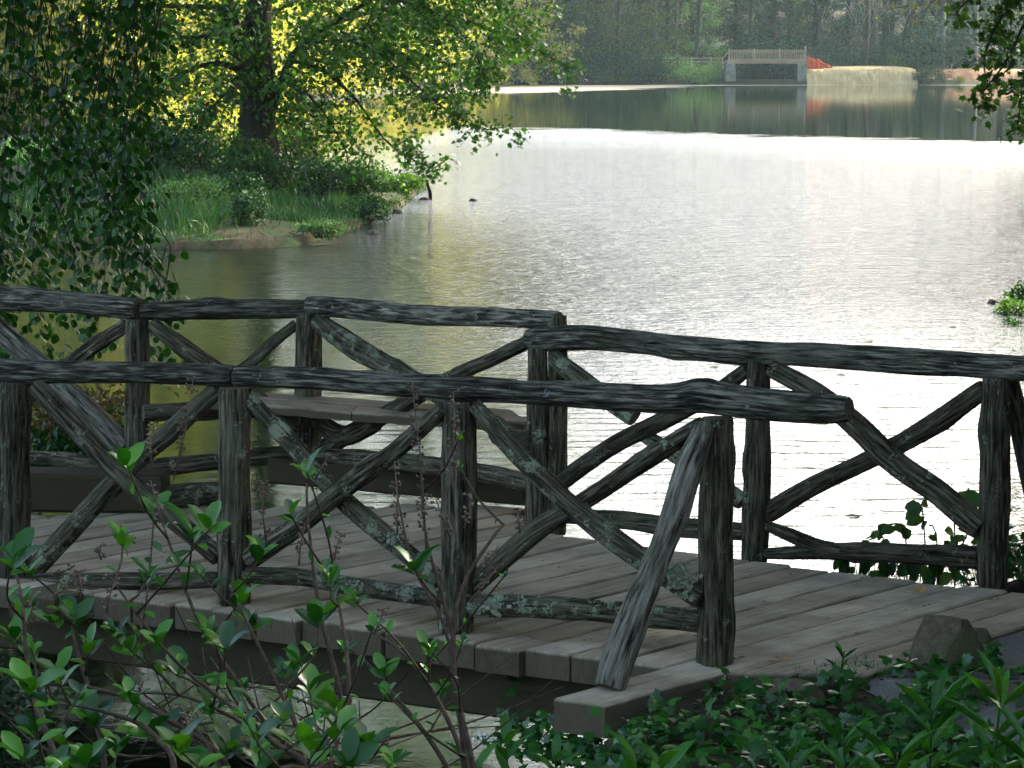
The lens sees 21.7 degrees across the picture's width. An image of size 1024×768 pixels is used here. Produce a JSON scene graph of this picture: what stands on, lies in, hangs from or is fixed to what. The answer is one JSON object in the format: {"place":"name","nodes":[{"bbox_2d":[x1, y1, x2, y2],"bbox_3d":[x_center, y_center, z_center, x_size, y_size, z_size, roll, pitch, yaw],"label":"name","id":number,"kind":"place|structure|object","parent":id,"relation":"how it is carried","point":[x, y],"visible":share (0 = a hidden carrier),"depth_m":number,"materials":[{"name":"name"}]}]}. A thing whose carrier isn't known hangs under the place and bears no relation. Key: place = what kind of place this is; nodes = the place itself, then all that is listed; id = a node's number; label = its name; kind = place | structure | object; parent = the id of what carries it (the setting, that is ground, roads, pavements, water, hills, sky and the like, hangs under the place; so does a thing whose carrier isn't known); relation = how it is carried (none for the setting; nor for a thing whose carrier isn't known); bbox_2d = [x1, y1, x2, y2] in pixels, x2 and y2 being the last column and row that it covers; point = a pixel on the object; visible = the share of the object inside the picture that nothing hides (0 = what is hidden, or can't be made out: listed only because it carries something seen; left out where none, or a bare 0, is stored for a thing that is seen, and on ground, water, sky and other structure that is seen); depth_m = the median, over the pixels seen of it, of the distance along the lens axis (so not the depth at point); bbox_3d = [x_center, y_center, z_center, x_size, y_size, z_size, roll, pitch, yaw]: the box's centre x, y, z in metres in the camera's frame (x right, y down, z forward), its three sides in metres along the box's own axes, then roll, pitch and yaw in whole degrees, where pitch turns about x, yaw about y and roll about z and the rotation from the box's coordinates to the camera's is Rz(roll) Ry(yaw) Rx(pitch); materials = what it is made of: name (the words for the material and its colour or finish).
{"place":"outdoors","nodes":[
{"label":"outdoors","id":0,"kind":"place"},
{"bbox_2d":[0,0,189,409],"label":"weeping beech","id":1,"kind":"object","parent":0,"point":[120,186],"visible":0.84,"depth_m":19.19,"materials":[{"name":"green plant"}]},
{"bbox_2d":[31,383,170,451],"bbox_3d":[-3.200,0.330,19.698,1.343,0.777,1.203,0,7,0],"label":"azalea shrub","id":2,"kind":"object","parent":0,"point":[117,400],"visible":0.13,"depth_m":19.51,"materials":[{"name":"green plant"}]},
{"bbox_2d":[0,160,425,248],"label":"peninsula","id":3,"kind":"object","parent":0,"point":[258,239],"visible":0.07,"depth_m":49.52,"materials":[{"name":"soil"}]},
{"bbox_2d":[9,106,202,170],"bbox_3d":[-8.437,-5.085,55.832,3.958,1.899,2.441,0,7,0],"label":"bush","id":4,"kind":"object","parent":3,"relation":"on","point":[81,148],"visible":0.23,"depth_m":55.76,"materials":[{"name":"green plant"}]},
{"bbox_2d":[118,106,244,172],"bbox_3d":[-7.396,-5.186,57.703,3.169,1.627,2.237,0,7,0],"label":"bush","id":5,"kind":"object","parent":3,"relation":"on","point":[172,155],"visible":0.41,"depth_m":57.60,"materials":[{"name":"green plant"}]},
{"bbox_2d":[151,174,241,209],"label":"bush","id":6,"kind":"object","parent":3,"relation":"on","point":[178,189],"visible":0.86,"depth_m":51.78,"materials":[{"name":"green plant"}]},
{"bbox_2d":[165,119,238,172],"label":"bush","id":7,"kind":"object","parent":3,"relation":"on","point":[220,156],"visible":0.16,"depth_m":60.62,"materials":[{"name":"green plant"}]},
{"bbox_2d":[0,135,427,248],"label":"grass","id":8,"kind":"structure","parent":3,"relation":"on","point":[295,204],"depth_m":53.60,"materials":[{"name":"plant"}]},
{"bbox_2d":[182,164,272,195],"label":"bush","id":9,"kind":"object","parent":3,"relation":"on","point":[238,180],"visible":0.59,"depth_m":54.93,"materials":[{"name":"green plant"}]},
{"bbox_2d":[215,128,270,178],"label":"bush","id":10,"kind":"object","parent":3,"relation":"on","point":[240,146],"visible":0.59,"depth_m":58.89,"materials":[{"name":"green plant"}]},
{"bbox_2d":[226,187,271,226],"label":"bush","id":11,"kind":"object","parent":3,"relation":"on","point":[247,206],"visible":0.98,"depth_m":50.41,"materials":[{"name":"green plant"}]},
{"bbox_2d":[217,145,314,190],"bbox_3d":[-5.388,-4.627,58.413,2.137,1.229,1.260,2,7,12],"label":"bush","id":12,"kind":"object","parent":3,"relation":"on","point":[267,170],"visible":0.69,"depth_m":58.26,"materials":[{"name":"green plant"}]},
{"bbox_2d":[6,0,588,191],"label":"maple tree","id":13,"kind":"object","parent":3,"relation":"on","point":[249,47],"visible":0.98,"depth_m":57.99,"materials":[{"name":"green plant"}]},
{"bbox_2d":[275,115,338,181],"bbox_3d":[-4.886,-5.238,60.702,2.350,1.828,1.978,0,7,0],"label":"bush","id":14,"kind":"object","parent":3,"relation":"on","point":[296,153],"visible":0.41,"depth_m":60.52,"materials":[{"name":"green plant"}]},
{"bbox_2d":[289,218,350,240],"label":"bush","id":15,"kind":"object","parent":3,"relation":"on","point":[319,227],"visible":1,"depth_m":49.48,"materials":[{"name":"green plant"}]},
{"bbox_2d":[285,148,354,199],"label":"bush","id":16,"kind":"object","parent":3,"relation":"on","point":[321,181],"visible":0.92,"depth_m":57.83,"materials":[{"name":"green plant"}]},
{"bbox_2d":[300,156,398,198],"bbox_3d":[-3.705,-4.552,59.928,2.128,1.161,1.820,-2,8,-16],"label":"bush","id":17,"kind":"object","parent":3,"relation":"on","point":[361,182],"visible":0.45,"depth_m":59.71,"materials":[{"name":"green plant"}]},
{"bbox_2d":[336,191,392,223],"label":"bush","id":18,"kind":"object","parent":3,"relation":"on","point":[369,207],"visible":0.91,"depth_m":54.89,"materials":[{"name":"green plant"}]},
{"bbox_2d":[370,164,431,194],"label":"bush","id":19,"kind":"object","parent":3,"relation":"on","point":[415,183],"visible":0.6,"depth_m":63.73,"materials":[{"name":"green plant"}]},
{"bbox_2d":[0,85,1023,767],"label":"water","id":20,"kind":"structure","parent":0,"point":[884,215],"depth_m":43.85,"materials":[{"name":"liquid"}]},
{"bbox_2d":[30,405,178,514],"bbox_3d":[-3.438,0.528,19.173,1.993,0.823,1.158,-2,8,-17],"label":"understory shrub","id":21,"kind":"object","parent":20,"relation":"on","point":[58,444],"visible":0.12,"depth_m":19.07,"materials":[{"name":"green plant"}]},
{"bbox_2d":[992,296,1023,315],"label":"bank plant","id":22,"kind":"object","parent":20,"relation":"on","point":[1006,306],"visible":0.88,"depth_m":36.64,"materials":[{"name":"green plant"}]},
{"bbox_2d":[2,0,1023,138],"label":"shore","id":23,"kind":"structure","parent":0,"point":[760,81],"depth_m":239.51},
{"bbox_2d":[0,0,193,128],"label":"broadleaf tree","id":24,"kind":"object","parent":23,"relation":"on","point":[106,60],"visible":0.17,"depth_m":96.08,"materials":[{"name":"green plant"}]},
{"bbox_2d":[18,0,214,132],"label":"broadleaf tree","id":25,"kind":"object","parent":23,"relation":"on","point":[57,52],"visible":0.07,"depth_m":95.25,"materials":[{"name":"green plant"}]},
{"bbox_2d":[27,0,272,130],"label":"broadleaf tree","id":26,"kind":"object","parent":23,"relation":"on","point":[198,53],"visible":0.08,"depth_m":97.80,"materials":[{"name":"green plant"}]},
{"bbox_2d":[110,0,304,138],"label":"broadleaf tree","id":27,"kind":"object","parent":23,"relation":"on","point":[212,94],"visible":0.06,"depth_m":102.99,"materials":[{"name":"green plant"}]},
{"bbox_2d":[288,0,398,97],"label":"broadleaf tree","id":28,"kind":"object","parent":23,"relation":"on","point":[349,73],"visible":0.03,"depth_m":168.59,"materials":[{"name":"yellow plant"}]},
{"bbox_2d":[414,0,508,87],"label":"broadleaf tree","id":29,"kind":"object","parent":23,"relation":"on","point":[485,32],"visible":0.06,"depth_m":219.75,"materials":[{"name":"green plant"}]},
{"bbox_2d":[463,0,563,85],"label":"broadleaf tree","id":30,"kind":"object","parent":23,"relation":"on","point":[530,79],"visible":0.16,"depth_m":233.71,"materials":[{"name":"green plant"}]},
{"bbox_2d":[492,0,587,80],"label":"broadleaf tree","id":31,"kind":"object","parent":23,"relation":"on","point":[547,68],"visible":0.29,"depth_m":234.34,"materials":[{"name":"green plant"}]},
{"bbox_2d":[537,0,602,77],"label":"hemlock tree","id":32,"kind":"object","parent":23,"relation":"on","point":[565,16],"visible":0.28,"depth_m":240.40,"materials":[{"name":"green plant"}]},
{"bbox_2d":[525,0,622,78],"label":"broadleaf tree","id":33,"kind":"object","parent":23,"relation":"on","point":[557,23],"visible":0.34,"depth_m":239.47,"materials":[{"name":"green plant"}]},
{"bbox_2d":[564,51,608,84],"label":"lakeside bush","id":34,"kind":"object","parent":23,"relation":"on","point":[588,72],"visible":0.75,"depth_m":235.88,"materials":[{"name":"green plant"}]},
{"bbox_2d":[544,0,631,77],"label":"broadleaf tree","id":35,"kind":"object","parent":23,"relation":"on","point":[576,4],"visible":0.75,"depth_m":237.71,"materials":[{"name":"green plant"}]},
{"bbox_2d":[588,48,639,84],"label":"lakeside bush","id":36,"kind":"object","parent":23,"relation":"on","point":[618,67],"visible":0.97,"depth_m":235.52,"materials":[{"name":"green plant"}]},
{"bbox_2d":[568,0,671,78],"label":"broadleaf tree","id":37,"kind":"object","parent":23,"relation":"on","point":[618,12],"visible":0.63,"depth_m":239.45,"materials":[{"name":"green plant"}]},
{"bbox_2d":[617,49,669,84],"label":"lakeside bush","id":38,"kind":"object","parent":23,"relation":"on","point":[638,68],"visible":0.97,"depth_m":235.71,"materials":[{"name":"green plant"}]},
{"bbox_2d":[621,0,685,59],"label":"hemlock tree","id":39,"kind":"object","parent":23,"relation":"on","point":[646,1],"visible":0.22,"depth_m":249.32,"materials":[{"name":"green plant"}]},
{"bbox_2d":[636,53,682,84],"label":"lakeside bush","id":40,"kind":"object","parent":23,"relation":"on","point":[656,79],"visible":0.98,"depth_m":235.83,"materials":[{"name":"green plant"}]},
{"bbox_2d":[625,0,717,77],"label":"broadleaf tree","id":41,"kind":"object","parent":23,"relation":"on","point":[667,17],"visible":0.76,"depth_m":243.49,"materials":[{"name":"green plant"}]},
{"bbox_2d":[671,58,707,84],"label":"lakeside bush","id":42,"kind":"object","parent":23,"relation":"on","point":[685,77],"visible":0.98,"depth_m":235.86,"materials":[{"name":"green plant"}]},
{"bbox_2d":[660,0,726,61],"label":"hemlock tree","id":43,"kind":"object","parent":23,"relation":"on","point":[690,24],"visible":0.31,"depth_m":247.53,"materials":[{"name":"green plant"}]},
{"bbox_2d":[693,0,701,78],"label":"tall trunk tree","id":44,"kind":"object","parent":23,"relation":"on","point":[697,34],"visible":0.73,"depth_m":240.75,"materials":[{"name":"brown plant"}]},
{"bbox_2d":[671,0,727,76],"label":"broadleaf tree","id":45,"kind":"object","parent":23,"relation":"on","point":[715,54],"visible":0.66,"depth_m":243.74,"materials":[{"name":"green plant"}]},
{"bbox_2d":[691,62,725,84],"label":"lakeside bush","id":46,"kind":"object","parent":23,"relation":"on","point":[705,72],"visible":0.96,"depth_m":236.09,"materials":[{"name":"green plant"}]},
{"bbox_2d":[704,0,768,54],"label":"hemlock tree","id":47,"kind":"object","parent":23,"relation":"on","point":[734,18],"visible":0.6,"depth_m":252.96,"materials":[{"name":"green plant"}]},
{"bbox_2d":[721,42,770,78],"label":"lakeside bush","id":48,"kind":"object","parent":23,"relation":"on","point":[754,67],"visible":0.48,"depth_m":241.13,"materials":[{"name":"green plant"}]},
{"bbox_2d":[726,28,790,78],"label":"lakeside bush","id":49,"kind":"object","parent":23,"relation":"on","point":[756,41],"visible":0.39,"depth_m":244.29,"materials":[{"name":"green plant"}]},
{"bbox_2d":[722,46,806,81],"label":"footbridge","id":50,"kind":"object","parent":23,"relation":"on","point":[729,67],"visible":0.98,"depth_m":236.84,"materials":[{"name":"stone"}]},
{"bbox_2d":[736,0,812,65],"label":"hemlock tree","id":51,"kind":"object","parent":23,"relation":"on","point":[774,23],"visible":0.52,"depth_m":248.13,"materials":[{"name":"green plant"}]},
{"bbox_2d":[751,38,801,78],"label":"lakeside bush","id":52,"kind":"object","parent":23,"relation":"on","point":[768,75],"visible":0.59,"depth_m":241.00,"materials":[{"name":"green plant"}]},
{"bbox_2d":[755,29,811,77],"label":"lakeside bush","id":53,"kind":"object","parent":23,"relation":"on","point":[801,44],"visible":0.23,"depth_m":245.41,"materials":[{"name":"green plant"}]},
{"bbox_2d":[747,0,830,46],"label":"broadleaf tree","id":54,"kind":"object","parent":23,"relation":"on","point":[795,20],"visible":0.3,"depth_m":259.51,"materials":[{"name":"green plant"}]},
{"bbox_2d":[765,43,817,78],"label":"lakeside bush","id":55,"kind":"object","parent":23,"relation":"on","point":[788,68],"visible":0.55,"depth_m":240.91,"materials":[{"name":"green plant"}]},
{"bbox_2d":[785,0,845,58],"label":"hemlock tree","id":56,"kind":"object","parent":23,"relation":"on","point":[814,36],"visible":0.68,"depth_m":251.46,"materials":[{"name":"green plant"}]},
{"bbox_2d":[800,42,847,65],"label":"lakeside bush","id":57,"kind":"object","parent":23,"relation":"on","point":[825,60],"visible":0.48,"depth_m":243.59,"materials":[{"name":"green plant"}]},
{"bbox_2d":[811,0,885,65],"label":"hemlock tree","id":58,"kind":"object","parent":23,"relation":"on","point":[846,31],"visible":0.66,"depth_m":246.41,"materials":[{"name":"green plant"}]},
{"bbox_2d":[830,43,878,65],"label":"lakeside bush","id":59,"kind":"object","parent":23,"relation":"on","point":[849,62],"visible":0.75,"depth_m":243.53,"materials":[{"name":"green plant"}]},
{"bbox_2d":[850,39,902,65],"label":"lakeside bush","id":60,"kind":"object","parent":23,"relation":"on","point":[874,56],"visible":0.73,"depth_m":243.91,"materials":[{"name":"green plant"}]},
{"bbox_2d":[854,0,913,61],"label":"hemlock tree","id":61,"kind":"object","parent":23,"relation":"on","point":[885,25],"visible":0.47,"depth_m":253.47,"materials":[{"name":"green plant"}]},
{"bbox_2d":[883,0,958,66],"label":"hemlock tree","id":62,"kind":"object","parent":23,"relation":"on","point":[919,18],"visible":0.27,"depth_m":249.13,"materials":[{"name":"green plant"}]},
{"bbox_2d":[886,23,960,70],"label":"lakeside bush","id":63,"kind":"object","parent":23,"relation":"on","point":[912,50],"visible":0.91,"depth_m":241.04,"materials":[{"name":"green plant"}]},
{"bbox_2d":[911,17,993,68],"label":"lakeside bush","id":64,"kind":"object","parent":23,"relation":"on","point":[957,45],"visible":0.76,"depth_m":241.75,"materials":[{"name":"green plant"}]},
{"bbox_2d":[930,0,986,50],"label":"hemlock tree","id":65,"kind":"object","parent":23,"relation":"on","point":[965,30],"visible":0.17,"depth_m":255.39,"materials":[{"name":"green plant"}]},
{"bbox_2d":[969,0,1023,55],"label":"hemlock tree","id":66,"kind":"object","parent":23,"relation":"on","point":[992,14],"visible":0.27,"depth_m":251.16,"materials":[{"name":"green plant"}]},
{"bbox_2d":[592,579,1023,767],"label":"bank","id":67,"kind":"structure","parent":0,"point":[693,696],"depth_m":11.48,"materials":[{"name":"soil"}]},
{"bbox_2d":[0,640,84,767],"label":"evergreen shrub","id":68,"kind":"object","parent":67,"relation":"on","point":[8,696],"visible":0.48,"depth_m":7.37,"materials":[{"name":"green plant"}]},
{"bbox_2d":[0,527,230,767],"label":"summersweet shrub","id":69,"kind":"object","parent":67,"relation":"on","point":[82,705],"visible":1,"depth_m":5.60,"materials":[{"name":"green plant"}]},
{"bbox_2d":[52,376,389,767],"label":"summersweet shrub","id":70,"kind":"object","parent":67,"relation":"on","point":[322,695],"visible":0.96,"depth_m":5.93,"materials":[{"name":"green plant"}]},
{"bbox_2d":[115,700,412,767],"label":"summersweet shrub","id":71,"kind":"object","parent":67,"relation":"on","point":[359,744],"visible":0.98,"depth_m":5.44,"materials":[{"name":"green plant"}]},
{"bbox_2d":[0,607,563,767],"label":"twig tangle","id":72,"kind":"object","parent":67,"relation":"on","point":[205,735],"visible":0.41,"depth_m":7.07,"materials":[{"name":"brown plant"}]},
{"bbox_2d":[330,381,524,767],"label":"summersweet shrub","id":73,"kind":"object","parent":67,"relation":"on","point":[382,671],"visible":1,"depth_m":6.29,"materials":[{"name":"green plant"}]},
{"bbox_2d":[490,712,532,767],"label":"leafy plant","id":74,"kind":"object","parent":67,"relation":"on","point":[503,755],"visible":0.94,"depth_m":9.93,"materials":[{"name":"green plant"}]},
{"bbox_2d":[0,286,1023,738],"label":"footbridge","id":75,"kind":"object","parent":67,"relation":"on","point":[666,618],"visible":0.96,"depth_m":13.62,"materials":[{"name":"grey wood"}]},
{"bbox_2d":[141,393,529,446],"bbox_3d":[-0.852,0.258,16.539,3.114,0.318,1.052,5,9,36],"label":"bench","id":76,"kind":"object","parent":75,"relation":"on","point":[371,417],"visible":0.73,"depth_m":16.62,"materials":[{"name":"wood"}]},
{"bbox_2d":[833,560,943,580],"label":"waterside vine","id":77,"kind":"object","parent":75,"relation":"hanging from","point":[887,569],"visible":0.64,"depth_m":14.53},
{"bbox_2d":[849,488,978,586],"bbox_3d":[2.199,0.851,14.607,0.802,0.610,0.266,1,7,4],"label":"waterside vine","id":78,"kind":"object","parent":75,"relation":"hanging from","point":[914,509],"visible":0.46,"depth_m":14.60,"materials":[{"name":"leaf"},{"name":"twig bark"}]},
{"bbox_2d":[530,731,580,767],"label":"leafy plant","id":79,"kind":"object","parent":67,"relation":"on","point":[556,742],"visible":1,"depth_m":9.66,"materials":[{"name":"green plant"}]},
{"bbox_2d":[476,675,710,767],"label":"ivy","id":80,"kind":"object","parent":67,"relation":"on","point":[588,744],"visible":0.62,"depth_m":11.50,"materials":[{"name":"green plant"}]},
{"bbox_2d":[605,729,656,767],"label":"leafy plant","id":81,"kind":"object","parent":67,"relation":"on","point":[630,760],"visible":0.92,"depth_m":9.54,"materials":[{"name":"green plant"}]},
{"bbox_2d":[633,739,695,767],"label":"leafy plant","id":82,"kind":"object","parent":67,"relation":"on","point":[671,758],"visible":1,"depth_m":9.08,"materials":[{"name":"green plant"}]},
{"bbox_2d":[600,686,982,767],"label":"leaf litter","id":83,"kind":"object","parent":67,"relation":"on","point":[782,728],"visible":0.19,"depth_m":11.23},
{"bbox_2d":[763,728,822,767],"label":"leafy plant","id":84,"kind":"object","parent":67,"relation":"on","point":[782,762],"visible":1,"depth_m":9.33,"materials":[{"name":"green plant"}]},
{"bbox_2d":[764,678,826,706],"bbox_3d":[1.220,1.442,11.697,0.378,0.315,0.323,-4,8,-26],"label":"rock","id":85,"kind":"object","parent":67,"relation":"on","point":[794,684],"visible":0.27,"depth_m":11.59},
{"bbox_2d":[570,634,1023,767],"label":"ivy","id":86,"kind":"object","parent":67,"relation":"on","point":[903,723],"visible":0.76,"depth_m":10.97,"materials":[{"name":"green plant"}]},
{"bbox_2d":[786,653,884,689],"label":"grass tuft","id":87,"kind":"object","parent":67,"relation":"on","point":[831,679],"visible":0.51,"depth_m":11.94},
{"bbox_2d":[800,715,884,767],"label":"leafy plant","id":88,"kind":"object","parent":67,"relation":"on","point":[852,738],"visible":0.95,"depth_m":9.60,"materials":[{"name":"green plant"}]},
{"bbox_2d":[843,722,946,767],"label":"leafy plant","id":89,"kind":"object","parent":67,"relation":"on","point":[908,756],"visible":1,"depth_m":9.02,"materials":[{"name":"green plant"}]},
{"bbox_2d":[886,665,983,767],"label":"leafy plant","id":90,"kind":"object","parent":67,"relation":"on","point":[942,720],"visible":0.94,"depth_m":9.60,"materials":[{"name":"green plant"}]},
{"bbox_2d":[906,615,984,675],"bbox_3d":[1.976,1.232,12.163,0.415,0.360,0.331,-2,8,-17],"label":"rock","id":91,"kind":"object","parent":67,"relation":"on","point":[950,639],"visible":0.72,"depth_m":12.05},
{"bbox_2d":[929,647,1023,767],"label":"leafy plant","id":92,"kind":"object","parent":67,"relation":"on","point":[1001,685],"visible":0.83,"depth_m":9.43,"materials":[{"name":"green plant"}]},
{"bbox_2d":[940,509,1023,582],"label":"ivy","id":93,"kind":"object","parent":67,"relation":"on","point":[1015,557],"visible":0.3,"depth_m":14.11,"materials":[{"name":"green plant"}]},
{"bbox_2d":[964,680,1023,701],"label":"rock","id":94,"kind":"object","parent":67,"relation":"on","point":[1011,688],"visible":0.24,"depth_m":11.57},
{"bbox_2d":[980,696,1023,767],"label":"leafy plant","id":95,"kind":"object","parent":67,"relation":"on","point":[1008,742],"visible":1,"depth_m":8.85,"materials":[{"name":"green plant"}]},
{"bbox_2d":[806,66,917,84],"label":"straw bank","id":96,"kind":"structure","parent":0,"point":[867,75],"depth_m":236.47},
{"bbox_2d":[820,0,929,65],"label":"vine draped tree","id":97,"kind":"object","parent":96,"relation":"on","point":[867,39],"visible":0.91,"depth_m":242.20,"materials":[{"name":"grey plant"}]},
{"bbox_2d":[863,630,1023,745],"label":"path","id":98,"kind":"structure","parent":0,"point":[1011,650],"depth_m":11.89,"materials":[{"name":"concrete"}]},
{"bbox_2d":[917,68,1023,81],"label":"clay bank","id":99,"kind":"structure","parent":0,"point":[970,74],"depth_m":237.99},
{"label":"right bank","id":100,"kind":"structure","parent":0,"visible":0},
{"bbox_2d":[869,0,962,48],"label":"budding tree","id":101,"kind":"object","parent":100,"relation":"on","point":[916,4],"visible":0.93,"depth_m":65.36,"materials":[{"name":"grey plant"}]},
{"bbox_2d":[941,0,1023,145],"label":"overhanging tree","id":102,"kind":"object","parent":100,"relation":"on","point":[996,30],"visible":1,"depth_m":29.53,"materials":[{"name":"green plant"}]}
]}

